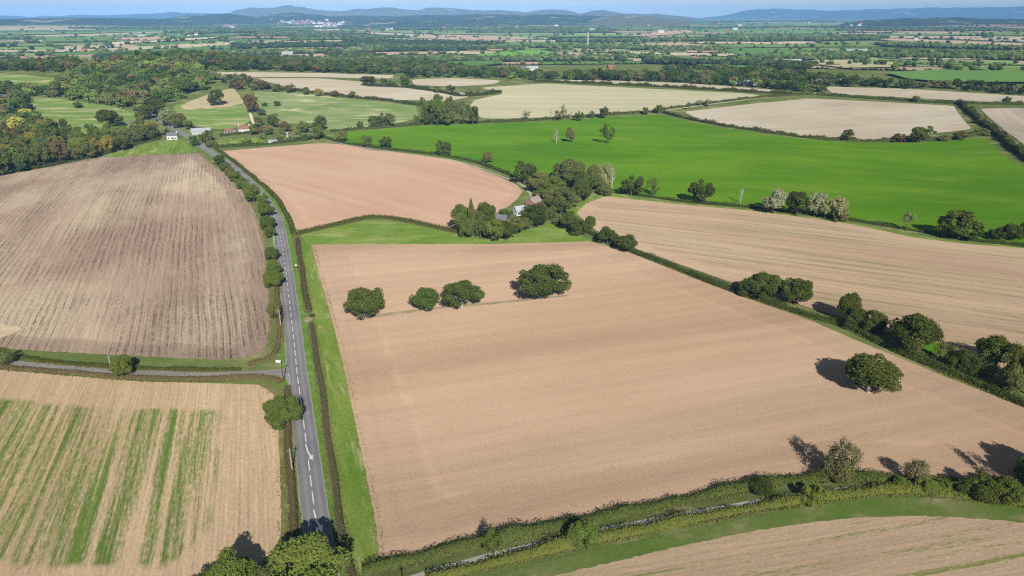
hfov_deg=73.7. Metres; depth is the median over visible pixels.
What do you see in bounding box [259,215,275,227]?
roadside tree
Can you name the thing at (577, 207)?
grass margin
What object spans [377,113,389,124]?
tree
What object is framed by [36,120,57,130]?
wood tree
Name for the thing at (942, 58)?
field
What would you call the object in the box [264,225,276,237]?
roadside tree
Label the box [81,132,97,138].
wood tree
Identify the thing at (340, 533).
hedge
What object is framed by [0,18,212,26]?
hills
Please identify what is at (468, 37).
field
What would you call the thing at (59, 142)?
wood tree
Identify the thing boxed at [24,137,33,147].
wood tree
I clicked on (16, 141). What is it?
wood tree
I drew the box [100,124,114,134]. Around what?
wood tree
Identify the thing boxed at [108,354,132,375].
tree
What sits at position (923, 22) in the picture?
hills
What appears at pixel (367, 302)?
oak tree
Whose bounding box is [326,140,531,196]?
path
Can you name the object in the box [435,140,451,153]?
tree
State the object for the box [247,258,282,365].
hedge
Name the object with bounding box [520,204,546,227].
tree
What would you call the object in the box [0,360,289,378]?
lane
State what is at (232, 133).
hedge
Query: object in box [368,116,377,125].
tree
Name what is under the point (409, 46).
trees
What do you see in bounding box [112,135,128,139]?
wood tree
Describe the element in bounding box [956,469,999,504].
bush
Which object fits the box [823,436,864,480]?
tree
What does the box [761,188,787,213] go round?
tree
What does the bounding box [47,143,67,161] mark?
wood tree
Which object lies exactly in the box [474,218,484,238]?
tree
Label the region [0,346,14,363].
tree
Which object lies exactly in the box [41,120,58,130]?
wood tree
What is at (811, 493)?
bush
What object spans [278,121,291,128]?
tree
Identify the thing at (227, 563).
tree
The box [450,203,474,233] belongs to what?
tree
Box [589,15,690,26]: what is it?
hills
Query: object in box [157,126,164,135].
tree
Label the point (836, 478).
bush
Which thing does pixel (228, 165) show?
roadside tree
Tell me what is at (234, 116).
pasture
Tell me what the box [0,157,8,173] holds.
wood tree
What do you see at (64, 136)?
wood tree
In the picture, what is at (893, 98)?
hedge
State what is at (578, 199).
tree
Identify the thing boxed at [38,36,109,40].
field
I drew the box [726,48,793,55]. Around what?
field
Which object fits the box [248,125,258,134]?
tree
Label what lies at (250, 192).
roadside tree
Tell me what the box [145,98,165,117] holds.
tree
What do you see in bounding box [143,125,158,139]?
tree
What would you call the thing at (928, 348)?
grass patch
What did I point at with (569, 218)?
hedgerow tree
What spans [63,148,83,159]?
wood tree
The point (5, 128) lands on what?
wood tree
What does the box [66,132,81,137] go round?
wood tree
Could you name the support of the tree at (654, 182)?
on the field at (928, 184)
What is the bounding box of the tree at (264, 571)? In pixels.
[250,565,270,575]
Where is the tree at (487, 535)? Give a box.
[482,525,505,555]
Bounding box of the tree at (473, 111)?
[465,105,479,124]
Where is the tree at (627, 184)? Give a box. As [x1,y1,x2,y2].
[621,175,643,195]
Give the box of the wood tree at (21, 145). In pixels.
[13,143,30,151]
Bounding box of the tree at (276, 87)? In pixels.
[271,83,282,91]
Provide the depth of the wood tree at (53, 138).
654.38 m
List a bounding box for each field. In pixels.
[0,153,270,359]
[0,370,281,575]
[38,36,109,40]
[108,36,172,40]
[187,72,393,78]
[224,143,521,228]
[259,78,467,100]
[311,241,1023,558]
[332,115,1023,242]
[410,35,541,39]
[412,78,498,85]
[448,60,502,65]
[468,49,502,50]
[470,84,764,118]
[474,50,550,55]
[555,515,1023,575]
[560,80,774,91]
[572,44,626,51]
[576,197,1023,367]
[636,30,691,35]
[642,42,706,49]
[686,50,718,51]
[686,99,970,139]
[698,64,745,66]
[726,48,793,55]
[795,23,816,25]
[811,59,900,67]
[827,87,1023,102]
[888,69,1023,81]
[900,50,1018,59]
[981,108,1023,144]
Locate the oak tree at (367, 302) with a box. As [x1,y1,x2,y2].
[343,287,385,318]
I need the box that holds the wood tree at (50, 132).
[37,127,58,136]
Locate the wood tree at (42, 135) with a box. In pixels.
[31,133,50,141]
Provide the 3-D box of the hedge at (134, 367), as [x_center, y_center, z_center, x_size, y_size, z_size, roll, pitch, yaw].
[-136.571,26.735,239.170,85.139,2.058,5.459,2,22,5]
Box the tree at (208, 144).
[204,140,217,146]
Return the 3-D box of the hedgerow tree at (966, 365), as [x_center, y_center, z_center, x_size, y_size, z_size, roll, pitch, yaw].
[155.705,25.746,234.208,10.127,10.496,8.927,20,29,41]
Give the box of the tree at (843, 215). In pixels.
[833,208,849,221]
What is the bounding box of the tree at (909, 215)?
[903,210,916,230]
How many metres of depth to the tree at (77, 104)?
878.99 m
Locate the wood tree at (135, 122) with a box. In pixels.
[130,120,140,124]
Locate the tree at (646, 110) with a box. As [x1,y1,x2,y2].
[642,107,649,114]
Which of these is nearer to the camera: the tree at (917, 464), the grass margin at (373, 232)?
the tree at (917, 464)
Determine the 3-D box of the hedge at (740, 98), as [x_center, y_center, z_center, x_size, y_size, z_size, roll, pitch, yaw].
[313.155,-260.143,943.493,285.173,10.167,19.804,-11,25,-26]
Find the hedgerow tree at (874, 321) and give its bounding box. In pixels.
[861,309,888,333]
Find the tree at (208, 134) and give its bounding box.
[203,130,212,139]
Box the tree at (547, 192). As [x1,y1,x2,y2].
[541,186,558,199]
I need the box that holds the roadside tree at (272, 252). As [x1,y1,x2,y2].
[264,247,279,259]
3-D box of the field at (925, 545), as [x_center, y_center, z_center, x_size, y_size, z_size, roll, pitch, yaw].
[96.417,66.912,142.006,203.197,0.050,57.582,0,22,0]
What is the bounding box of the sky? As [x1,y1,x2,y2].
[0,0,1023,17]
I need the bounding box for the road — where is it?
[151,113,339,575]
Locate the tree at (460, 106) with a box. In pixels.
[456,101,468,124]
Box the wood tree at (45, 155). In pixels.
[30,146,54,164]
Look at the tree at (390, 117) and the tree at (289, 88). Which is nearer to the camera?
the tree at (390, 117)
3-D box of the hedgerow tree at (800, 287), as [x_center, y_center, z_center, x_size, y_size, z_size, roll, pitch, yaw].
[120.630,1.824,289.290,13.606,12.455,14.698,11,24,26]
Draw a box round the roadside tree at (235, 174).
[227,171,241,179]
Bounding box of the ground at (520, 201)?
[0,19,1023,575]
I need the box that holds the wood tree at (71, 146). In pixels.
[66,143,77,158]
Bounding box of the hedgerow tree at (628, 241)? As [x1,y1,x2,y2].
[614,234,637,250]
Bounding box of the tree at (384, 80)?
[380,78,387,83]
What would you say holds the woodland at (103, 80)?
on the ground at (520, 201)
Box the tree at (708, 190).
[687,179,714,200]
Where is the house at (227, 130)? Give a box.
[224,128,235,133]
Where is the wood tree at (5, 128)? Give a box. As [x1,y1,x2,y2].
[0,124,9,131]
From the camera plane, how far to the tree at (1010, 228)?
370.07 m
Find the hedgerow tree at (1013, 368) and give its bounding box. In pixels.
[994,352,1023,395]
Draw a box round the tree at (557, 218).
[552,215,563,225]
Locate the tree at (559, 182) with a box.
[542,176,566,189]
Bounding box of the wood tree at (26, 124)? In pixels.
[23,121,35,127]
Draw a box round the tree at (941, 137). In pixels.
[939,134,948,140]
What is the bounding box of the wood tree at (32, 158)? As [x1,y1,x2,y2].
[19,151,37,165]
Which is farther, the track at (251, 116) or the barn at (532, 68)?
the barn at (532, 68)
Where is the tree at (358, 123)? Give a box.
[356,121,362,126]
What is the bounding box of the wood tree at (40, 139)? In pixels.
[35,137,47,144]
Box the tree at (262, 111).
[257,109,265,115]
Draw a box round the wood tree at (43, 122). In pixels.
[35,117,57,123]
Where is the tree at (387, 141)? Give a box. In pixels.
[378,136,391,145]
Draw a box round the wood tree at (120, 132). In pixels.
[116,130,132,139]
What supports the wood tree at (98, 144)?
on the ground at (520, 201)
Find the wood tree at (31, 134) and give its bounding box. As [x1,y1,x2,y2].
[24,132,37,136]
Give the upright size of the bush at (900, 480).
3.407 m
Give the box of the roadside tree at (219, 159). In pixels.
[213,155,224,163]
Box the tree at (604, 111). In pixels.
[599,106,608,117]
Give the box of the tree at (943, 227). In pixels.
[935,216,953,236]
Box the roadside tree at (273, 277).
[262,270,283,286]
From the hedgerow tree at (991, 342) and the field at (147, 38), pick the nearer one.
the hedgerow tree at (991, 342)
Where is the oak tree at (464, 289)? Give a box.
[441,279,485,307]
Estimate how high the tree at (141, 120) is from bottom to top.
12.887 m
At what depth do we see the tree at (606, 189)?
477.31 m
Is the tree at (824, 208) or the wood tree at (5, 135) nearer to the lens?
the tree at (824, 208)
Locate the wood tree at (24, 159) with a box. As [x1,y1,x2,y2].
[8,155,28,167]
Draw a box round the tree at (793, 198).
[786,191,810,215]
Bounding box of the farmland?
[0,21,1023,70]
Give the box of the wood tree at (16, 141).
[10,135,28,146]
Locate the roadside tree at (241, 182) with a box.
[233,177,249,188]
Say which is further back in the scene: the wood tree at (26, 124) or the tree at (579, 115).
the tree at (579, 115)
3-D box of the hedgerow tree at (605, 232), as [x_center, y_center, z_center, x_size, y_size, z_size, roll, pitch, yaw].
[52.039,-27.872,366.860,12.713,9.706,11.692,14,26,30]
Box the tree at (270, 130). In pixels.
[264,128,272,134]
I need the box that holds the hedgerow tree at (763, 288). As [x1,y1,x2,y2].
[743,271,778,295]
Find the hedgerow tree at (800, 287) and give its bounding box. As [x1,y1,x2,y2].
[780,277,813,304]
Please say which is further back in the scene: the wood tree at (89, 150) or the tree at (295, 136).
the tree at (295, 136)
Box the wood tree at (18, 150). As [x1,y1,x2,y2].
[6,147,30,161]
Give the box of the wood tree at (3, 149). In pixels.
[0,146,7,151]
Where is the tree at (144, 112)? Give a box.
[132,105,148,117]
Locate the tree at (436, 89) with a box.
[433,86,439,92]
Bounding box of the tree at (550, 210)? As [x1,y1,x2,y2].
[546,205,557,220]
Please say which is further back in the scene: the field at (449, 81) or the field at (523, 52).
the field at (523, 52)
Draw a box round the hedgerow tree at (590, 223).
[585,216,595,229]
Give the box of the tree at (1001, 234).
[988,227,1007,239]
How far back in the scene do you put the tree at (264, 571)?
143.85 m
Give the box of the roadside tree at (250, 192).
[243,185,260,202]
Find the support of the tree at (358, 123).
on the pasture at (295, 108)
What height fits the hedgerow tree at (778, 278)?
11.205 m
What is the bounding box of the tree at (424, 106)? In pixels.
[419,97,428,118]
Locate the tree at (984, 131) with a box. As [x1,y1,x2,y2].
[973,128,990,135]
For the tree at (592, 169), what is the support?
on the field at (928, 184)
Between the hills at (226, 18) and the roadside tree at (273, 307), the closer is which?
the roadside tree at (273, 307)
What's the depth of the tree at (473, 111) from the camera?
763.77 m
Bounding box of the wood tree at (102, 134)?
[92,132,111,139]
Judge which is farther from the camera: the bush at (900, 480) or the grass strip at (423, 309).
the grass strip at (423, 309)
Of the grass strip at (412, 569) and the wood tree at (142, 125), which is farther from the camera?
the wood tree at (142, 125)
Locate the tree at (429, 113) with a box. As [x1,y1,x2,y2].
[422,110,436,124]
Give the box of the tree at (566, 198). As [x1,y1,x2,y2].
[546,187,574,214]
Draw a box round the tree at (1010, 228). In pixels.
[1002,223,1023,240]
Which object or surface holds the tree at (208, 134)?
on the ground at (520, 201)
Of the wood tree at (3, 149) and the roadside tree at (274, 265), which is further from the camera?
the wood tree at (3, 149)
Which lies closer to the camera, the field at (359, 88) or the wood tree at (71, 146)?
the wood tree at (71, 146)
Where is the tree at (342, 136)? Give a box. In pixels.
[336,130,347,140]
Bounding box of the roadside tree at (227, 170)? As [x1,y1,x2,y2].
[224,167,234,174]
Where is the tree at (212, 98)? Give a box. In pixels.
[207,89,223,105]
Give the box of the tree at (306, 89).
[302,87,309,93]
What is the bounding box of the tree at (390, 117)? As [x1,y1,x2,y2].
[385,113,395,127]
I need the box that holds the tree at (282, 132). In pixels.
[278,130,286,136]
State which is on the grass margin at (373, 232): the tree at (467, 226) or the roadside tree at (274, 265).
the tree at (467, 226)
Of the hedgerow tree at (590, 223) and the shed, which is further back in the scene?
the shed
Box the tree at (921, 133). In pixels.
[908,126,936,141]
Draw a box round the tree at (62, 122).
[58,119,67,126]
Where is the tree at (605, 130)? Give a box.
[600,123,614,143]
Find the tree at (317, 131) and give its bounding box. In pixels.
[311,124,322,138]
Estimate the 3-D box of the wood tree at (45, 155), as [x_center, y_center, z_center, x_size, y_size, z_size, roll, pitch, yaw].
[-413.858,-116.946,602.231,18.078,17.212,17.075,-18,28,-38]
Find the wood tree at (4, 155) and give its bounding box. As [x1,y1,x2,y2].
[0,152,10,166]
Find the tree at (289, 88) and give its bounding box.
[285,84,295,92]
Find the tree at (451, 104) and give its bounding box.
[445,96,456,124]
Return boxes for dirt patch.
[0,324,20,337]
[304,316,312,321]
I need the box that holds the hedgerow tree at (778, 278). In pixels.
[767,274,784,297]
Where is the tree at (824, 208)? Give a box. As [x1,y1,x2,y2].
[819,198,833,218]
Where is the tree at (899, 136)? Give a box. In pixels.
[891,133,908,141]
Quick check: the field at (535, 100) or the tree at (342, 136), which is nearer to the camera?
the tree at (342, 136)
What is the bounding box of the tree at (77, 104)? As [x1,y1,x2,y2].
[72,101,81,107]
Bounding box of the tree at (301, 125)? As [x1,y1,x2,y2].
[296,121,307,132]
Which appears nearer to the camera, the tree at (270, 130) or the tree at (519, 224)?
the tree at (519, 224)
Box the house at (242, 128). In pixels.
[237,124,249,131]
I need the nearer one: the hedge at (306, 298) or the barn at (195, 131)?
the hedge at (306, 298)
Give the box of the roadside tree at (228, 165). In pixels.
[218,162,230,170]
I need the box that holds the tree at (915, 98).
[912,96,920,100]
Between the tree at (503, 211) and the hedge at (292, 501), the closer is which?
the hedge at (292, 501)
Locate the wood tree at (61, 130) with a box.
[58,126,70,134]
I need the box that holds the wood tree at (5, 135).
[0,134,13,146]
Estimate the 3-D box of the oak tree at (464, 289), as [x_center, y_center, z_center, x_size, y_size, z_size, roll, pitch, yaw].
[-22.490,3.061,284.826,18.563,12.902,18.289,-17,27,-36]
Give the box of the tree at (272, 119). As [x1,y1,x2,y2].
[266,115,277,125]
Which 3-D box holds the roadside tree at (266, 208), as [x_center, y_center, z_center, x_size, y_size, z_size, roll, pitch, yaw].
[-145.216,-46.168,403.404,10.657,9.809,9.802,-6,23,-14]
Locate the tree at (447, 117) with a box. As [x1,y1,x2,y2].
[436,111,453,125]
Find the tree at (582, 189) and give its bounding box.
[571,179,592,197]
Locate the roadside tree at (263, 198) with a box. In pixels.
[255,192,268,205]
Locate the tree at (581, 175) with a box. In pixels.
[574,171,595,186]
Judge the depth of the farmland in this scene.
3048.54 m
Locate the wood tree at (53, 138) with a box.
[46,135,66,147]
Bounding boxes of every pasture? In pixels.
[0,74,54,86]
[28,97,140,133]
[172,101,250,128]
[254,92,417,129]
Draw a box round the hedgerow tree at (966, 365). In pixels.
[947,349,983,376]
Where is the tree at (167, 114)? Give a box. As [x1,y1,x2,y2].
[157,109,176,126]
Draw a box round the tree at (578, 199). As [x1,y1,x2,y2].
[564,192,581,205]
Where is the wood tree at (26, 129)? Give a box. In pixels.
[19,128,37,135]
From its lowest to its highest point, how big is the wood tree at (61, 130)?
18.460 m
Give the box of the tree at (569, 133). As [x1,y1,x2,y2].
[565,127,574,141]
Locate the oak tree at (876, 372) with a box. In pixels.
[844,352,903,392]
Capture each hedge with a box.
[0,364,282,383]
[5,136,160,173]
[13,354,240,371]
[211,135,325,147]
[213,146,296,235]
[219,130,255,136]
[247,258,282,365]
[259,86,422,105]
[283,385,298,542]
[295,237,311,312]
[298,214,459,234]
[309,322,356,575]
[325,136,511,175]
[330,109,661,131]
[361,467,1023,575]
[367,82,501,95]
[425,480,1023,575]
[533,78,791,93]
[562,213,1023,406]
[621,190,1023,246]
[662,91,813,109]
[662,109,982,141]
[816,92,1023,104]
[957,99,1023,159]
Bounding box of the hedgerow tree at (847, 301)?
[837,292,862,314]
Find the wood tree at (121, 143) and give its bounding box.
[113,138,128,149]
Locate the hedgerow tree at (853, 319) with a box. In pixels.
[841,306,868,329]
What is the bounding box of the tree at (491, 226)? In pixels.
[482,219,504,240]
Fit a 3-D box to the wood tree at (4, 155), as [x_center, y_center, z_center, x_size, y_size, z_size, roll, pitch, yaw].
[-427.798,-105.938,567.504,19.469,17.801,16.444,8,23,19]
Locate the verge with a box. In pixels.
[171,128,347,575]
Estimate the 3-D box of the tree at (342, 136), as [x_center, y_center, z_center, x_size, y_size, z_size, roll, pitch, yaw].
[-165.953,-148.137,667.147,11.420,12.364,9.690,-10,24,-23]
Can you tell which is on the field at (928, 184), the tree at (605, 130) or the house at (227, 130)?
the tree at (605, 130)
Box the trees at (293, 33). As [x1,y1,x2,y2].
[0,19,1023,49]
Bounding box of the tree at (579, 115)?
[574,111,584,120]
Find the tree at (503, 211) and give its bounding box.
[499,208,511,217]
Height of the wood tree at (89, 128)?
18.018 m
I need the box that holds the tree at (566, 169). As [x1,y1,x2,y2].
[551,158,585,187]
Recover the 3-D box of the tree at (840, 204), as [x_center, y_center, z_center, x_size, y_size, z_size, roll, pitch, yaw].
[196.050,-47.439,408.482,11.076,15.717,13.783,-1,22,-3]
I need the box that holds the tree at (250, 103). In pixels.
[243,94,258,112]
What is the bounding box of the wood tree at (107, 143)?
[100,135,112,150]
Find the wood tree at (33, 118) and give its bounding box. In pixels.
[25,114,41,122]
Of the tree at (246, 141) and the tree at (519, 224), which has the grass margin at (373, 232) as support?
the tree at (519, 224)
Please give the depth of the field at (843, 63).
1531.24 m
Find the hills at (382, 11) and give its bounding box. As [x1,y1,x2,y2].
[230,5,709,20]
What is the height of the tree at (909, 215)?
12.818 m
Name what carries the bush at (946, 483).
on the ground at (520, 201)
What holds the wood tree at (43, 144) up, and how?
on the ground at (520, 201)
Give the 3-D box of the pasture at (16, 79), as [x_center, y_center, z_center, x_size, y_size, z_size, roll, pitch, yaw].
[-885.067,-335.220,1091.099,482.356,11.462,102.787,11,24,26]
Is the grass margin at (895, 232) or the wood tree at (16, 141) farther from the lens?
the wood tree at (16, 141)
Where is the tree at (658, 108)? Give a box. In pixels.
[653,105,661,113]
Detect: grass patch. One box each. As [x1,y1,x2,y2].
[106,140,195,156]
[923,342,942,352]
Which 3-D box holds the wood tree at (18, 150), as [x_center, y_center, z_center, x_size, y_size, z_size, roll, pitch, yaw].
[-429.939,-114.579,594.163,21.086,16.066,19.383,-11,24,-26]
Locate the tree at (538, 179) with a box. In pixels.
[527,171,552,188]
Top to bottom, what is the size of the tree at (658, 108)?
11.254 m
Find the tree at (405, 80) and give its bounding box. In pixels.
[400,75,409,84]
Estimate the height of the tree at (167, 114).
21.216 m
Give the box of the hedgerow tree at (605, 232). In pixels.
[597,226,619,244]
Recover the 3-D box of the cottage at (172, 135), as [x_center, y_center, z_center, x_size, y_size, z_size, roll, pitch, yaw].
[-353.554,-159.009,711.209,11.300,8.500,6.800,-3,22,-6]
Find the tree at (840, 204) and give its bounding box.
[830,195,848,219]
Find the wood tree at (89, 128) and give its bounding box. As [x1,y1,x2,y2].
[84,124,99,134]
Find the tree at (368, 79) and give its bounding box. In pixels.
[359,76,375,83]
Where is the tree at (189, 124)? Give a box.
[183,121,193,129]
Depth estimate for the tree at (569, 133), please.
639.62 m
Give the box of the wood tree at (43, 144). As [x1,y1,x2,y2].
[32,142,46,160]
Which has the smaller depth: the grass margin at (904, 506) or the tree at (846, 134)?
the grass margin at (904, 506)
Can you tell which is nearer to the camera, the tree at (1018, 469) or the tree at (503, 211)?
the tree at (1018, 469)
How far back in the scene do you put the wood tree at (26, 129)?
702.78 m
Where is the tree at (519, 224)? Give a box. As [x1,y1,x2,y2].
[509,217,524,234]
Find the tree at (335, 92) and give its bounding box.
[330,90,338,96]
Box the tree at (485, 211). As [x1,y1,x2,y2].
[475,201,495,224]
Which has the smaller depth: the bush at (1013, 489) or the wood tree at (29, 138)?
the bush at (1013, 489)
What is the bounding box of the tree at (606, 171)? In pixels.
[597,163,612,186]
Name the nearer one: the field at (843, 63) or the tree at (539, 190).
the tree at (539, 190)
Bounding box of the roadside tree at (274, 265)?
[265,260,281,271]
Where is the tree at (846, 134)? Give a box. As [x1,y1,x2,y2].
[840,129,854,140]
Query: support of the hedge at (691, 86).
on the ground at (520, 201)
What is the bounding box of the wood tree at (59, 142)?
[49,140,61,144]
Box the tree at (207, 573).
[191,561,216,575]
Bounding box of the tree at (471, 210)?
[468,198,474,222]
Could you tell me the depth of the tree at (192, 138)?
673.74 m
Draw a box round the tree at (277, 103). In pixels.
[273,101,280,105]
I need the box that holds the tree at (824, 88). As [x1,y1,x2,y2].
[819,85,826,91]
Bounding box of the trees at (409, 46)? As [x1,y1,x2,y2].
[0,38,1023,69]
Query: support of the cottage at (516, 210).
on the ground at (520, 201)
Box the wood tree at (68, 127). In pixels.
[61,125,80,133]
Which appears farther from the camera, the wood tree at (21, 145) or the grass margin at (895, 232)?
the wood tree at (21, 145)
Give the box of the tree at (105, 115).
[94,109,123,124]
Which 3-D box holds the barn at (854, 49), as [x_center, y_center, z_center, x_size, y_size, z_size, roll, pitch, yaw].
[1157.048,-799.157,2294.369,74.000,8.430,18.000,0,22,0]
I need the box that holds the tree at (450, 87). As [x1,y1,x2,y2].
[445,85,455,89]
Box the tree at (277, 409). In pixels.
[262,394,302,429]
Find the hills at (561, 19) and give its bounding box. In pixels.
[250,12,694,25]
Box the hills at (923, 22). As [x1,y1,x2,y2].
[836,17,1023,26]
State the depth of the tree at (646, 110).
841.68 m
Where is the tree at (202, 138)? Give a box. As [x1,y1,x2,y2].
[198,134,205,142]
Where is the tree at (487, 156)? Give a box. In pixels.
[481,151,493,162]
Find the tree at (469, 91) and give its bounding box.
[464,89,472,93]
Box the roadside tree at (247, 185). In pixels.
[242,184,254,191]
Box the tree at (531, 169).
[513,160,537,184]
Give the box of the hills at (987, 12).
[698,6,1023,18]
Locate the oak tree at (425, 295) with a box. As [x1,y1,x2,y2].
[408,287,439,310]
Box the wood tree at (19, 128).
[12,124,30,134]
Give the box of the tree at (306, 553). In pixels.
[267,529,351,575]
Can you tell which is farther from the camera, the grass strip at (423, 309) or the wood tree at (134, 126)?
the wood tree at (134, 126)
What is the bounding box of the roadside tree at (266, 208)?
[257,201,275,215]
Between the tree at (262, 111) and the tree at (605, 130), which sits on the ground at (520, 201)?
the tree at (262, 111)
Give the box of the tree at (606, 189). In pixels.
[598,185,613,194]
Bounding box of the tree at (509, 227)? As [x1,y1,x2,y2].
[497,220,516,239]
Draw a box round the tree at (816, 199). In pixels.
[806,191,828,216]
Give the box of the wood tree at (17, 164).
[7,158,25,170]
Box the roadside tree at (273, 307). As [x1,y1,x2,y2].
[265,301,280,318]
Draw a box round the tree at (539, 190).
[531,187,545,198]
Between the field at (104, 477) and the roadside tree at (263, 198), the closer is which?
the field at (104, 477)
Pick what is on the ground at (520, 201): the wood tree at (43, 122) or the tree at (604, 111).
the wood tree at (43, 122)
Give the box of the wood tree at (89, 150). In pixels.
[76,141,97,156]
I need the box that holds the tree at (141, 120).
[136,116,144,123]
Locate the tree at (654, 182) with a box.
[645,177,658,195]
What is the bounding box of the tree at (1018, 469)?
[1013,457,1023,480]
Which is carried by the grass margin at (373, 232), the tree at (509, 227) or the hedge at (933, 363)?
the tree at (509, 227)
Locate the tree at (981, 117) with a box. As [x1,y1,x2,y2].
[977,114,986,122]
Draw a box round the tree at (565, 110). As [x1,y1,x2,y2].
[561,103,566,114]
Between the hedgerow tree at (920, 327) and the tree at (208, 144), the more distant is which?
the tree at (208, 144)
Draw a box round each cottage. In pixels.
[166,131,178,139]
[512,205,523,215]
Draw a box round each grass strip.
[362,295,567,317]
[373,481,1022,575]
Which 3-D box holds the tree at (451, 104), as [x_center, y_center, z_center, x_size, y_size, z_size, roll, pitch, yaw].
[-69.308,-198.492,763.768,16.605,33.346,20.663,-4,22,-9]
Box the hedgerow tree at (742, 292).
[737,277,756,296]
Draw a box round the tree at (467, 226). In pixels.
[459,220,475,237]
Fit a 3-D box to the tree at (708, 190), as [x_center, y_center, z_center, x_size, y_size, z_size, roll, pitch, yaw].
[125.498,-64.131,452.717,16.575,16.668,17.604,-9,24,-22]
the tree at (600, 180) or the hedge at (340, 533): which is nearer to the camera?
the hedge at (340, 533)
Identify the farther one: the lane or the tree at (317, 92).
the tree at (317, 92)
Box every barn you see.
[191,127,210,134]
[281,51,293,54]
[526,66,537,70]
[733,80,759,84]
[844,49,867,50]
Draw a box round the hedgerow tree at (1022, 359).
[1020,354,1023,373]
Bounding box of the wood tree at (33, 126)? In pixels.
[28,122,41,132]
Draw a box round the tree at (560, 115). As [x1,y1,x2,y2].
[554,109,563,120]
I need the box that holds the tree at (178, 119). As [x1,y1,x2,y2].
[170,113,186,127]
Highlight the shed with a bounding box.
[495,214,508,221]
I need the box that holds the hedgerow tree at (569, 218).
[560,210,578,230]
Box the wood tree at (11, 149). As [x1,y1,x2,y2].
[1,146,13,152]
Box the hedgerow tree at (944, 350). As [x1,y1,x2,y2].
[932,340,959,363]
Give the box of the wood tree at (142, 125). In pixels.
[139,123,156,138]
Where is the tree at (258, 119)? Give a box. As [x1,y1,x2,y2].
[253,116,263,123]
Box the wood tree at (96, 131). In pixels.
[93,129,101,137]
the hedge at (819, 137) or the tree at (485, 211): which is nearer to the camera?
the tree at (485, 211)
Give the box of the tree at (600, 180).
[589,173,604,190]
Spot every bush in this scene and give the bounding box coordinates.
[567,520,598,549]
[747,475,773,495]
[801,484,830,508]
[818,458,855,484]
[893,476,909,485]
[915,475,940,496]
[937,480,952,489]
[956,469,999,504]
[994,475,1023,504]
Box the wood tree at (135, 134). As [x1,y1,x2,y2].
[128,127,144,142]
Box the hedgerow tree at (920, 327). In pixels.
[887,313,945,349]
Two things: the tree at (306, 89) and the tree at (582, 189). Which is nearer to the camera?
the tree at (582, 189)
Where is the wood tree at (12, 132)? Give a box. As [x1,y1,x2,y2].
[9,130,22,136]
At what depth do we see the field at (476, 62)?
1681.00 m
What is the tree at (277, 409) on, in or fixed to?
on the ground at (520, 201)
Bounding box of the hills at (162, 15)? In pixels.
[0,12,222,18]
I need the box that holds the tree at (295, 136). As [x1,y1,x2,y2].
[287,133,299,139]
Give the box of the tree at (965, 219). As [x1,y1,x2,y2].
[945,209,984,239]
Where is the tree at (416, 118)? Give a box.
[413,114,419,122]
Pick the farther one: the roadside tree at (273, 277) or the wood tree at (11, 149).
the wood tree at (11, 149)
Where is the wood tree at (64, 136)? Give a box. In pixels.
[59,134,67,142]
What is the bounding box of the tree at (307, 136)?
[301,133,311,139]
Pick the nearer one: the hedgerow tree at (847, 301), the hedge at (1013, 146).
the hedgerow tree at (847, 301)
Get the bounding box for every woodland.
[0,49,325,139]
[0,49,1023,94]
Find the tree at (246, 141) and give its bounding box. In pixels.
[241,138,251,142]
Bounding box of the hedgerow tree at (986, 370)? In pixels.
[975,347,1002,377]
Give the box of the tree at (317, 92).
[314,88,323,95]
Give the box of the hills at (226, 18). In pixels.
[166,13,259,23]
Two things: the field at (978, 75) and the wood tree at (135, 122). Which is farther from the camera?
the field at (978, 75)
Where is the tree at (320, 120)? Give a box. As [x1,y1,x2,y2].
[312,115,327,126]
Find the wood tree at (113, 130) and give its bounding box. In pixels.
[110,125,127,135]
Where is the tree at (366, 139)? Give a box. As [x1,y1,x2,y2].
[361,135,372,146]
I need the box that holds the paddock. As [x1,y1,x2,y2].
[215,138,264,144]
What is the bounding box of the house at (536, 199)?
[526,193,541,205]
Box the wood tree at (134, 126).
[127,124,142,138]
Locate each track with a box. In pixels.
[242,101,254,122]
[410,485,1023,575]
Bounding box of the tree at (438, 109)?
[428,94,446,125]
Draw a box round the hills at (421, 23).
[336,19,526,27]
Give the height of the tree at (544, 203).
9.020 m
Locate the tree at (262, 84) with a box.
[257,80,270,89]
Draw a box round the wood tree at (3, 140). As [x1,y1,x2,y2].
[0,137,12,146]
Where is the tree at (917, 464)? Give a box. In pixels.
[902,458,930,483]
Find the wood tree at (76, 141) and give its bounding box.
[67,137,84,144]
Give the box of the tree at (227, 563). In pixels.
[209,546,261,575]
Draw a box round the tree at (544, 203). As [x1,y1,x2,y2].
[539,199,550,207]
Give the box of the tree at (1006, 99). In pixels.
[1001,96,1011,101]
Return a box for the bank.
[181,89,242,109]
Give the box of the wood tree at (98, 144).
[88,138,102,154]
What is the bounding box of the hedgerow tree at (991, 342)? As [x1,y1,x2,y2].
[974,334,1023,365]
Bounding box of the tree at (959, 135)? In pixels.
[953,131,969,139]
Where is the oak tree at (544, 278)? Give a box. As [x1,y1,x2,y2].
[516,263,572,298]
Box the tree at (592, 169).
[587,164,597,174]
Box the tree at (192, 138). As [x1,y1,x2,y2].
[188,136,199,145]
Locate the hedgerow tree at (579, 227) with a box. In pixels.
[569,219,587,235]
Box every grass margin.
[7,152,118,171]
[300,241,379,574]
[301,220,589,244]
[493,497,1023,575]
[565,193,634,216]
[635,197,1023,247]
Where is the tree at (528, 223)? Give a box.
[521,217,532,229]
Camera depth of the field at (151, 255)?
335.93 m
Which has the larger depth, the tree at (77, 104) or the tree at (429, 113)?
the tree at (77, 104)

